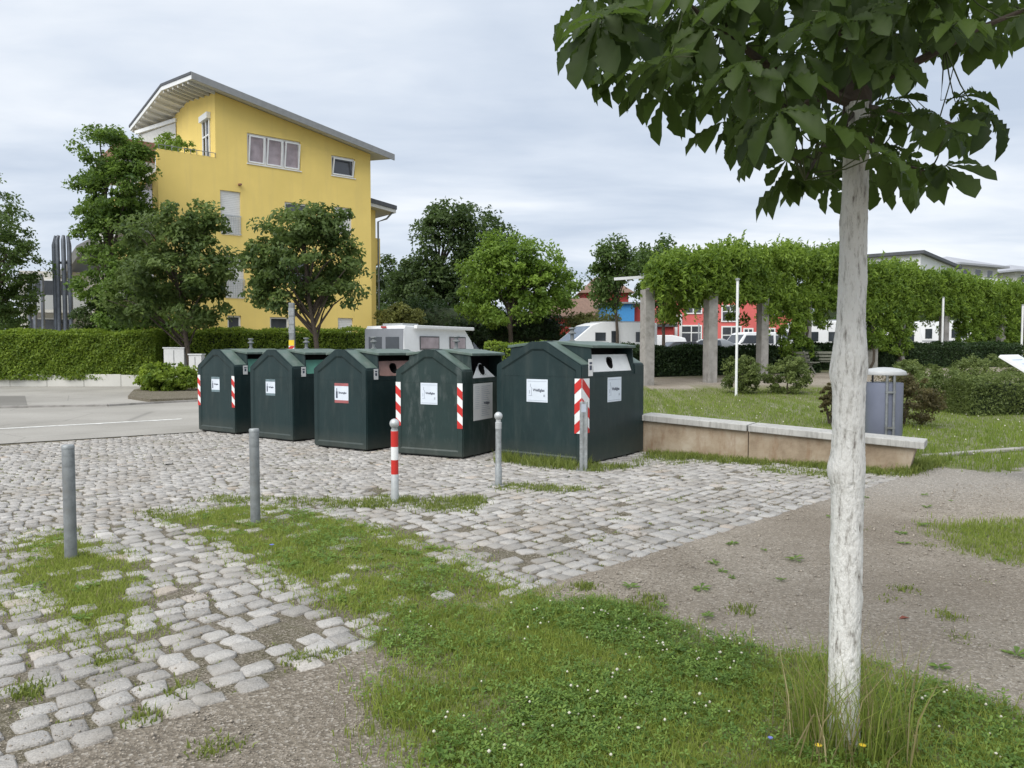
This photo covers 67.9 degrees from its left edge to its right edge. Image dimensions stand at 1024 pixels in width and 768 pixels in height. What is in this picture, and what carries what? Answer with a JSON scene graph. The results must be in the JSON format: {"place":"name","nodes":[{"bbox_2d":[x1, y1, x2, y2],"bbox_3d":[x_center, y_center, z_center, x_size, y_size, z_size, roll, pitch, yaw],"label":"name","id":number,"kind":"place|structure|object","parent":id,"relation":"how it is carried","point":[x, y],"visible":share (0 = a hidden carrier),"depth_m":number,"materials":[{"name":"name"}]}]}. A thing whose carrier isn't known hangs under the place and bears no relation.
{"place":"outdoors","nodes":[
{"label":"outdoors","id":0,"kind":"place"},
{"bbox_2d":[18,239,104,329],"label":"glazed house","id":1,"kind":"structure","parent":0,"point":[78,268],"depth_m":49.11,"materials":[{"name":"glass"}]},
{"bbox_2d":[32,318,68,329],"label":"window","id":2,"kind":"structure","parent":1,"relation":"in","point":[49,322],"depth_m":49.24,"materials":[{"name":"glass"}]},
{"bbox_2d":[36,279,67,294],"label":"window","id":3,"kind":"structure","parent":1,"relation":"in","point":[48,283],"depth_m":49.17,"materials":[{"name":"glass"}]},
{"bbox_2d":[0,387,201,443],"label":"road","id":4,"kind":"structure","parent":0,"point":[185,415],"depth_m":18.26,"materials":[{"name":"asphalt"}]},
{"bbox_2d":[0,396,27,407],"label":"road patch","id":5,"kind":"object","parent":4,"relation":"on","point":[12,400],"visible":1,"depth_m":23.31,"materials":[{"name":"asphalt"}]},
{"bbox_2d":[27,274,44,328],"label":"steel post cluster","id":6,"kind":"object","parent":4,"relation":"on","point":[42,310],"visible":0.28,"depth_m":45.64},
{"bbox_2d":[0,374,140,386],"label":"garden wall","id":7,"kind":"structure","parent":4,"relation":"on","point":[112,380],"depth_m":32.43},
{"bbox_2d":[0,327,169,380],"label":"hedge","id":8,"kind":"object","parent":7,"relation":"on","point":[70,354],"visible":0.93,"depth_m":32.38,"materials":[{"name":"green plant"}]},
{"bbox_2d":[0,419,175,428],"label":"road marking","id":9,"kind":"object","parent":4,"relation":"on","point":[90,423],"visible":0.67,"depth_m":16.31,"materials":[{"name":"paint"}]},
{"bbox_2d":[0,400,197,407],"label":"kerb","id":10,"kind":"structure","parent":4,"relation":"on","point":[90,405],"depth_m":21.37,"materials":[{"name":"concrete"}]},
{"bbox_2d":[128,387,197,401],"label":"planting island","id":11,"kind":"structure","parent":4,"relation":"on","point":[158,395],"depth_m":24.83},
{"bbox_2d":[132,360,197,390],"bbox_3d":[-12.615,-0.239,28.002,2.245,1.280,2.299,-2,4,-41],"label":"laurel bush","id":12,"kind":"object","parent":11,"relation":"on","point":[164,376],"visible":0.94,"depth_m":27.49,"materials":[{"name":"green plant"}]},
{"bbox_2d":[162,347,186,366],"bbox_3d":[-13.705,-0.658,31.004,0.880,1.680,0.420,0,3,0],"label":"utility cabinet","id":13,"kind":"object","parent":4,"relation":"on","point":[176,355],"visible":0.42,"depth_m":30.80,"materials":[{"name":"white paint"}]},
{"bbox_2d":[188,354,205,372],"bbox_3d":[-12.641,-0.504,30.510,0.560,1.420,0.420,0,3,0],"label":"utility cabinet","id":14,"kind":"object","parent":4,"relation":"on","point":[195,359],"visible":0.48,"depth_m":30.31,"materials":[{"name":"metal"}]},
{"bbox_2d":[288,303,294,348],"bbox_3d":[-6.354,-0.866,21.978,0.156,2.950,0.152,0,3,0],"label":"sticker covered post","id":15,"kind":"object","parent":4,"relation":"on","point":[291,317],"visible":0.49,"depth_m":21.87,"materials":[{"name":"metal"}]},
{"bbox_2d":[365,323,477,351],"bbox_3d":[-3.459,-1.132,32.149,2.187,2.720,6.020,2,3,30],"label":"camper van","id":16,"kind":"object","parent":4,"relation":"on","point":[414,337],"visible":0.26,"depth_m":29.98,"materials":[{"name":"white paint"}]},
{"bbox_2d":[98,71,396,332],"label":"yellow house","id":17,"kind":"structure","parent":0,"point":[242,158],"depth_m":40.03,"materials":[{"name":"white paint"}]},
{"bbox_2d":[198,111,210,156],"bbox_3d":[-15.788,-12.672,39.153,0.270,2.350,1.300,-2,4,-39],"label":"balcony door","id":18,"kind":"structure","parent":17,"relation":"in","point":[204,117],"depth_m":39.15,"materials":[{"name":"white paint"}]},
{"bbox_2d":[220,190,241,235],"bbox_3d":[-14.397,-8.734,38.862,1.040,2.230,0.220,-2,4,-39],"label":"window","id":19,"kind":"structure","parent":17,"relation":"in","point":[230,200],"depth_m":38.94,"materials":[{"name":"metal"}]},
{"bbox_2d":[227,315,240,327],"bbox_3d":[-14.390,-3.071,39.266,0.700,0.920,0.100,-2,4,-39],"label":"window","id":20,"kind":"structure","parent":17,"relation":"in","point":[236,321],"depth_m":39.32,"materials":[{"name":"glass"}]},
{"bbox_2d":[224,255,244,298],"bbox_3d":[-14.287,-5.506,39.105,1.004,2.200,0.220,-2,4,-39],"label":"window","id":21,"kind":"structure","parent":17,"relation":"in","point":[236,288],"depth_m":39.24,"materials":[{"name":"metal"}]},
{"bbox_2d":[247,133,301,171],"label":"window","id":22,"kind":"structure","parent":17,"relation":"in","point":[265,151],"depth_m":40.26,"materials":[{"name":"glass"}]},
{"bbox_2d":[270,317,287,328],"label":"window","id":23,"kind":"structure","parent":17,"relation":"in","point":[281,322],"depth_m":40.82,"materials":[{"name":"glass"}]},
{"bbox_2d":[331,155,355,179],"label":"window","id":24,"kind":"structure","parent":17,"relation":"in","point":[342,167],"depth_m":42.81,"materials":[{"name":"glass"}]},
{"bbox_2d":[338,318,351,331],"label":"window","id":25,"kind":"structure","parent":17,"relation":"in","point":[342,322],"depth_m":43.18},
{"bbox_2d":[0,431,909,767],"bbox_3d":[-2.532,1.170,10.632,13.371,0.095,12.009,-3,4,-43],"label":"cobbled plaza","id":26,"kind":"structure","parent":0,"point":[196,475],"depth_m":7.10,"materials":[{"name":"stone"}]},
{"bbox_2d":[0,525,210,685],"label":"grass tufts","id":27,"kind":"object","parent":26,"relation":"on","point":[84,599],"visible":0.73,"depth_m":5.23,"materials":[{"name":"plant"}]},
{"bbox_2d":[198,338,267,433],"bbox_3d":[-5.278,0.004,15.391,1.208,1.855,1.626,2,3,35],"label":"glass container","id":28,"kind":"object","parent":26,"relation":"on","point":[224,397],"visible":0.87,"depth_m":14.67,"materials":[{"name":"green paint"}]},
{"bbox_2d":[250,338,341,441],"bbox_3d":[-3.846,0.058,14.248,1.208,1.855,1.620,2,3,35],"label":"glass container","id":29,"kind":"object","parent":26,"relation":"on","point":[282,392],"visible":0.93,"depth_m":13.55,"materials":[{"name":"green paint"}]},
{"bbox_2d":[314,337,413,450],"bbox_3d":[-2.358,0.118,12.998,1.208,1.855,1.620,2,3,33],"label":"glass container","id":30,"kind":"object","parent":26,"relation":"on","point":[354,399],"visible":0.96,"depth_m":12.33,"materials":[{"name":"green paint"}]},
{"bbox_2d":[390,419,399,502],"bbox_3d":[-1.255,0.838,8.132,0.140,0.937,0.140,0,3,0],"label":"bollard","id":31,"kind":"object","parent":26,"relation":"on","point":[394,424],"visible":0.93,"depth_m":8.10,"materials":[{"name":"metal"}]},
{"bbox_2d":[396,336,504,458],"bbox_3d":[-0.890,0.158,12.156,1.209,1.855,1.626,1,3,27],"label":"glass container","id":32,"kind":"object","parent":26,"relation":"on","point":[446,403],"visible":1,"depth_m":11.50,"materials":[{"name":"green paint"}]},
{"bbox_2d":[491,412,503,487],"bbox_3d":[-0.162,0.796,9.077,0.170,0.930,0.170,0,3,0],"label":"bollard","id":33,"kind":"object","parent":26,"relation":"on","point":[498,416],"visible":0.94,"depth_m":9.05,"materials":[{"name":"metal"}]},
{"bbox_2d":[0,432,1018,761],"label":"weeds","id":34,"kind":"object","parent":26,"relation":"on","point":[676,456],"visible":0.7,"depth_m":8.11,"materials":[{"name":"plant"}]},
{"bbox_2d":[497,327,643,463],"bbox_3d":[0.922,0.119,11.693,1.510,1.975,1.866,2,3,37],"label":"glass container","id":35,"kind":"object","parent":26,"relation":"on","point":[545,389],"visible":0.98,"depth_m":11.03,"materials":[{"name":"green paint"}]},
{"bbox_2d":[575,402,590,470],"bbox_3d":[0.964,0.717,10.227,0.200,0.960,0.140,1,3,12],"label":"bollard","id":36,"kind":"object","parent":26,"relation":"on","point":[584,434],"visible":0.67,"depth_m":10.20,"materials":[{"name":"metal"}]},
{"bbox_2d":[0,0,1023,317],"label":"sky","id":37,"kind":"structure","parent":0,"point":[470,100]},
{"bbox_2d":[5,354,1023,767],"bbox_3d":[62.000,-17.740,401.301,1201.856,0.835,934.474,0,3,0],"label":"ground","id":38,"kind":"structure","parent":0,"point":[289,692],"depth_m":4.77,"materials":[{"name":"gravel"}]},
{"bbox_2d":[0,285,39,329],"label":"garden shrub","id":39,"kind":"object","parent":38,"relation":"on","point":[7,308],"visible":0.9,"depth_m":36.69,"materials":[{"name":"green plant"}]},
{"bbox_2d":[0,173,63,313],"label":"garden tree","id":40,"kind":"object","parent":38,"relation":"on","point":[23,248],"visible":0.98,"depth_m":36.34,"materials":[{"name":"green plant"}]},
{"bbox_2d":[52,235,73,330],"bbox_3d":[-22.300,-3.751,37.729,0.948,7.224,0.331,0,3,0],"label":"steel post cluster","id":41,"kind":"object","parent":38,"relation":"on","point":[57,310],"visible":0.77,"depth_m":37.58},
{"bbox_2d":[61,444,76,558],"bbox_3d":[-3.469,0.946,5.958,0.093,0.947,0.093,0,3,0],"label":"bollard","id":42,"kind":"object","parent":38,"relation":"on","point":[69,498],"visible":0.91,"depth_m":5.92,"materials":[{"name":"metal"}]},
{"bbox_2d":[67,302,138,329],"bbox_3d":[-18.584,-1.930,34.971,3.404,3.963,2.791,0,3,0],"label":"garden shrub","id":43,"kind":"object","parent":38,"relation":"on","point":[79,313],"visible":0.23,"depth_m":34.38,"materials":[{"name":"green plant"}]},
{"bbox_2d":[62,122,185,332],"bbox_3d":[-17.391,-5.893,34.721,5.723,12.004,4.787,0,3,0],"label":"climber covered tree","id":44,"kind":"object","parent":38,"relation":"on","point":[98,210],"visible":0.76,"depth_m":33.97,"materials":[{"name":"green plant"}]},
{"bbox_2d":[89,198,240,365],"bbox_3d":[-13.786,-3.623,30.709,5.855,7.838,4.534,0,3,0],"label":"street tree","id":45,"kind":"object","parent":38,"relation":"on","point":[184,230],"visible":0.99,"depth_m":30.23,"materials":[{"name":"green plant"}]},
{"bbox_2d":[249,428,259,523],"bbox_3d":[-2.421,0.889,7.154,0.093,0.947,0.093,0,3,0],"label":"bollard","id":46,"kind":"object","parent":38,"relation":"on","point":[254,461],"visible":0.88,"depth_m":7.12,"materials":[{"name":"metal"}]},
{"bbox_2d":[169,325,365,356],"bbox_3d":[-10.200,-1.285,34.282,9.770,2.751,1.759,0,3,-4],"label":"hedge","id":47,"kind":"object","parent":38,"relation":"on","point":[207,341],"visible":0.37,"depth_m":33.60,"materials":[{"name":"green plant"}]},
{"bbox_2d":[227,199,374,348],"bbox_3d":[-8.104,-3.437,29.814,5.023,7.551,4.302,-2,3,-35],"label":"street tree","id":48,"kind":"object","parent":38,"relation":"on","point":[272,262],"visible":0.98,"depth_m":29.30,"materials":[{"name":"green plant"}]},
{"bbox_2d":[147,500,570,650],"bbox_3d":[-1.486,1.332,6.288,2.075,0.076,5.018,-2,3,-39],"label":"grass strip","id":49,"kind":"object","parent":38,"relation":"on","point":[331,568],"depth_m":5.80,"materials":[{"name":"plant"}]},
{"bbox_2d":[372,301,427,325],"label":"garden shrub","id":50,"kind":"object","parent":38,"relation":"on","point":[390,314],"visible":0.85,"depth_m":43.17,"materials":[{"name":"green plant"}]},
{"bbox_2d":[376,253,432,325],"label":"broadleaf tree","id":51,"kind":"object","parent":38,"relation":"on","point":[385,300],"visible":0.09,"depth_m":69.19,"materials":[{"name":"green plant"}]},
{"bbox_2d":[395,295,490,344],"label":"garden shrub","id":52,"kind":"object","parent":38,"relation":"on","point":[438,313],"visible":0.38,"depth_m":52.62,"materials":[{"name":"green plant"}]},
{"bbox_2d":[376,196,520,323],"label":"broadleaf tree","id":53,"kind":"object","parent":38,"relation":"on","point":[462,220],"visible":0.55,"depth_m":60.20,"materials":[{"name":"green plant"}]},
{"bbox_2d":[471,315,502,348],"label":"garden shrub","id":54,"kind":"object","parent":38,"relation":"on","point":[480,345],"visible":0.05,"depth_m":56.50,"materials":[{"name":"green plant"}]},
{"bbox_2d":[0,483,1023,767],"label":"pebbles","id":55,"kind":"object","parent":38,"relation":"on","point":[896,571],"visible":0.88,"depth_m":5.07,"materials":[{"name":"gravel"}]},
{"bbox_2d":[5,503,1023,767],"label":"dry grass","id":56,"kind":"structure","parent":38,"relation":"on","point":[395,625],"depth_m":4.98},
{"bbox_2d":[483,339,546,360],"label":"hedge","id":57,"kind":"object","parent":38,"relation":"on","point":[505,349],"visible":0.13,"depth_m":39.59,"materials":[{"name":"green plant"}]},
{"bbox_2d":[453,227,585,342],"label":"broadleaf tree","id":58,"kind":"object","parent":38,"relation":"on","point":[514,282],"visible":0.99,"depth_m":48.58,"materials":[{"name":"green plant"}]},
{"bbox_2d":[23,493,1023,767],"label":"broadleaf weeds","id":59,"kind":"object","parent":38,"relation":"on","point":[339,597],"visible":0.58,"depth_m":4.76,"materials":[{"name":"green plant"}]},
{"bbox_2d":[479,308,568,345],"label":"garden shrub","id":60,"kind":"object","parent":38,"relation":"on","point":[548,328],"visible":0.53,"depth_m":51.52,"materials":[{"name":"green plant"}]},
{"bbox_2d":[531,298,606,332],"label":"brown roofed hall","id":61,"kind":"structure","parent":38,"relation":"on","point":[583,305],"depth_m":71.03,"materials":[{"name":"tile"}]},
{"bbox_2d":[156,500,1023,767],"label":"clover","id":62,"kind":"object","parent":38,"relation":"on","point":[595,729],"depth_m":3.51,"materials":[{"name":"plant"}]},
{"bbox_2d":[558,310,621,332],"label":"garden shrub","id":63,"kind":"object","parent":38,"relation":"on","point":[576,320],"visible":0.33,"depth_m":51.21,"materials":[{"name":"green plant"}]},
{"bbox_2d":[576,277,633,301],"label":"red house","id":64,"kind":"structure","parent":38,"relation":"on","point":[581,294],"depth_m":79.67,"materials":[{"name":"brown tile"}]},
{"bbox_2d":[576,232,638,343],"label":"broadleaf tree","id":65,"kind":"object","parent":38,"relation":"on","point":[606,270],"visible":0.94,"depth_m":45.26,"materials":[{"name":"green plant"}]},
{"bbox_2d":[595,302,638,320],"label":"blue building","id":66,"kind":"structure","parent":38,"relation":"on","point":[626,312],"depth_m":63.79,"materials":[{"name":"paint"}]},
{"bbox_2d":[627,232,703,345],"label":"broadleaf tree","id":67,"kind":"object","parent":38,"relation":"on","point":[642,255],"visible":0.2,"depth_m":43.62,"materials":[{"name":"green plant"}]},
{"bbox_2d":[657,324,677,334],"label":"dark red annex","id":68,"kind":"object","parent":38,"relation":"on","point":[668,329],"visible":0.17,"depth_m":65.85,"materials":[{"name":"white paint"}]},
{"bbox_2d":[328,585,1023,767],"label":"grass patch","id":69,"kind":"object","parent":38,"relation":"on","point":[584,648],"visible":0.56,"depth_m":3.55,"materials":[{"name":"plant"}]},
{"bbox_2d":[620,342,822,376],"bbox_3d":[7.700,-0.986,29.489,9.621,1.337,1.485,-1,3,-18],"label":"yew hedge","id":70,"kind":"object","parent":38,"relation":"on","point":[683,359],"visible":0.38,"depth_m":28.75,"materials":[{"name":"green plant"}]},
{"bbox_2d":[655,300,791,341],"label":"red building","id":71,"kind":"structure","parent":38,"relation":"on","point":[687,329],"depth_m":67.78,"materials":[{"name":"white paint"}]},
{"bbox_2d":[682,325,701,341],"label":"window","id":72,"kind":"structure","parent":71,"relation":"in","point":[689,332],"depth_m":67.78,"materials":[{"name":"white paint"}]},
{"bbox_2d":[721,305,738,321],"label":"window","id":73,"kind":"structure","parent":71,"relation":"in","point":[723,313],"depth_m":67.70,"materials":[{"name":"white paint"}]},
{"bbox_2d":[721,326,741,339],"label":"window","id":74,"kind":"structure","parent":71,"relation":"in","point":[726,331],"depth_m":67.76,"materials":[{"name":"white paint"}]},
{"bbox_2d":[735,278,739,394],"bbox_3d":[6.262,-1.275,21.163,0.130,3.336,0.130,0,3,0],"label":"white pole","id":75,"kind":"object","parent":38,"relation":"on","point":[736,344],"visible":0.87,"depth_m":21.13,"materials":[{"name":"metal"}]},
{"bbox_2d":[720,354,768,393],"bbox_3d":[6.743,-0.270,22.033,1.380,1.227,1.353,1,3,25],"label":"rose bush","id":76,"kind":"object","parent":38,"relation":"on","point":[747,379],"visible":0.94,"depth_m":21.78,"materials":[{"name":"green plant"}]},
{"bbox_2d":[642,412,926,470],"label":"wall","id":77,"kind":"structure","parent":38,"relation":"on","point":[678,433],"depth_m":11.07,"materials":[{"name":"concrete"}]},
{"bbox_2d":[760,355,813,394],"bbox_3d":[7.975,-0.249,22.056,1.536,1.187,1.293,0,3,0],"label":"rose bush","id":78,"kind":"object","parent":38,"relation":"on","point":[792,374],"visible":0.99,"depth_m":21.86,"materials":[{"name":"green plant"}]},
{"bbox_2d":[553,0,1023,753],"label":"chestnut tree","id":79,"kind":"object","parent":38,"relation":"on","point":[859,60],"visible":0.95,"depth_m":2.71,"materials":[{"name":"green plant"}]},
{"bbox_2d":[793,351,819,373],"bbox_3d":[11.306,-0.855,29.970,0.633,0.906,1.600,-1,3,-20],"label":"park bench","id":80,"kind":"object","parent":38,"relation":"on","point":[807,360],"visible":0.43,"depth_m":29.39,"materials":[{"name":"grey wood"}]},
{"bbox_2d":[614,274,1005,385],"bbox_3d":[17.876,-2.323,35.488,36.476,3.827,3.301,-2,3,-35],"label":"pergola","id":81,"kind":"object","parent":38,"relation":"on","point":[647,325],"visible":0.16,"depth_m":25.81,"materials":[{"name":"concrete"}]},
{"bbox_2d":[638,229,1023,368],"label":"climbing vine","id":82,"kind":"object","parent":81,"relation":"hanging from","point":[905,291],"visible":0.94,"depth_m":30.78,"materials":[{"name":"green plant"}]},
{"bbox_2d":[811,351,831,372],"bbox_3d":[12.690,-0.884,30.433,1.600,0.906,0.633,1,3,28],"label":"park bench","id":83,"kind":"object","parent":38,"relation":"on","point":[824,352],"visible":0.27,"depth_m":30.31,"materials":[{"name":"grey wood"}]},
{"bbox_2d":[818,382,831,424],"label":"barberry bush","id":84,"kind":"object","parent":38,"relation":"on","point":[826,399],"visible":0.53,"depth_m":15.17,"materials":[{"name":"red plant"}]},
{"bbox_2d":[643,386,1023,474],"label":"lawn","id":85,"kind":"structure","parent":38,"relation":"on","point":[987,438],"depth_m":15.62,"materials":[{"name":"plant"}]},
{"bbox_2d":[753,613,969,767],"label":"tall grass","id":86,"kind":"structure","parent":38,"relation":"on","point":[892,730],"depth_m":3.07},
{"bbox_2d":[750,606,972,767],"bbox_3d":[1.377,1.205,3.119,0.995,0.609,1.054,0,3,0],"label":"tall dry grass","id":87,"kind":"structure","parent":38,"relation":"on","point":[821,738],"depth_m":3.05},
{"bbox_2d":[865,367,906,435],"bbox_3d":[5.641,0.435,11.534,0.610,1.380,0.610,0,3,8],"label":"litter bin","id":88,"kind":"object","parent":38,"relation":"on","point":[884,409],"visible":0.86,"depth_m":11.31,"materials":[{"name":"metal"}]},
{"bbox_2d":[870,372,948,425],"bbox_3d":[7.747,0.283,15.039,1.548,1.255,1.326,0,3,0],"label":"barberry bush","id":89,"kind":"object","parent":38,"relation":"on","point":[931,397],"visible":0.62,"depth_m":14.71,"materials":[{"name":"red plant"}]},
{"bbox_2d":[892,359,940,381],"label":"rose bush","id":90,"kind":"object","parent":38,"relation":"on","point":[913,367],"visible":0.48,"depth_m":21.91,"materials":[{"name":"green plant"}]},
{"bbox_2d":[811,340,1023,369],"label":"yew hedge","id":91,"kind":"object","parent":38,"relation":"on","point":[944,355],"visible":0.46,"depth_m":35.23,"materials":[{"name":"green plant"}]},
{"bbox_2d":[907,364,976,409],"bbox_3d":[10.213,0.097,18.057,1.620,1.153,1.561,2,3,31],"label":"rose bush","id":92,"kind":"object","parent":38,"relation":"on","point":[938,377],"visible":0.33,"depth_m":17.83,"materials":[{"name":"green plant"}]},
{"bbox_2d":[941,297,944,344],"bbox_3d":[20.119,-2.396,35.526,0.130,3.356,0.130,0,3,0],"label":"white pole","id":93,"kind":"object","parent":38,"relation":"on","point":[942,325],"visible":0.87,"depth_m":35.46,"materials":[{"name":"metal"}]},
{"bbox_2d":[902,512,1023,567],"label":"grass patch","id":94,"kind":"object","parent":38,"relation":"on","point":[989,529],"visible":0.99,"depth_m":6.60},
{"bbox_2d":[922,447,1023,457],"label":"edging slab","id":95,"kind":"structure","parent":38,"relation":"on","point":[988,450],"depth_m":11.87,"materials":[{"name":"concrete"}]},
{"bbox_2d":[950,353,1012,380],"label":"rose bush","id":96,"kind":"object","parent":38,"relation":"on","point":[976,369],"visible":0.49,"depth_m":21.77,"materials":[{"name":"green plant"}]},
{"bbox_2d":[942,369,1023,415],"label":"hedge","id":97,"kind":"object","parent":38,"relation":"on","point":[983,395],"visible":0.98,"depth_m":16.86,"materials":[{"name":"green plant"}]},
{"bbox_2d":[999,355,1023,371],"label":"information panel","id":98,"kind":"object","parent":38,"relation":"on","point":[1016,361],"visible":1,"depth_m":9.28,"materials":[{"name":"white paint"}]},
{"bbox_2d":[867,250,961,271],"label":"white house","id":99,"kind":"structure","parent":0,"point":[925,257],"depth_m":96.85,"materials":[{"name":"paint"}]},
{"bbox_2d":[942,256,1009,282],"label":"hipped roof house","id":100,"kind":"structure","parent":0,"point":[988,270],"depth_m":117.30,"materials":[{"name":"white paint"}]},
{"bbox_2d":[997,265,1023,352],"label":"hipped roof house","id":101,"kind":"structure","parent":0,"point":[1015,272],"depth_m":126.34,"materials":[{"name":"white paint"}]},
{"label":"parking lot","id":102,"kind":"structure","parent":0,"visible":0},
{"bbox_2d":[559,321,656,344],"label":"motorhome","id":103,"kind":"object","parent":102,"relation":"on","point":[605,331],"visible":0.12,"depth_m":45.95,"materials":[{"name":"white paint"}]},
{"bbox_2d":[657,335,686,344],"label":"covered trailer","id":104,"kind":"object","parent":102,"relation":"on","point":[670,338],"visible":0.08,"depth_m":52.97,"materials":[{"name":"white paint"}]},
{"bbox_2d":[695,339,734,346],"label":"parked car","id":105,"kind":"object","parent":102,"relation":"on","point":[724,342],"visible":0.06,"depth_m":50.94,"materials":[{"name":"silver metal"}]},
{"bbox_2d":[727,332,779,345],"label":"minibus","id":106,"kind":"object","parent":102,"relation":"on","point":[745,338],"visible":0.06,"depth_m":53.91,"materials":[{"name":"white paint"}]},
{"bbox_2d":[781,320,866,342],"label":"caravan","id":107,"kind":"object","parent":102,"relation":"on","point":[821,335],"visible":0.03,"depth_m":48.76,"materials":[{"name":"white paint"}]},
{"bbox_2d":[885,324,921,342],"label":"caravan","id":108,"kind":"object","parent":102,"relation":"on","point":[917,336],"visible":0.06,"depth_m":50.26,"materials":[{"name":"white paint"}]},
{"bbox_2d":[915,320,970,342],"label":"motorhome","id":109,"kind":"object","parent":102,"relation":"on","point":[928,334],"visible":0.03,"depth_m":54.75,"materials":[{"name":"white paint"}]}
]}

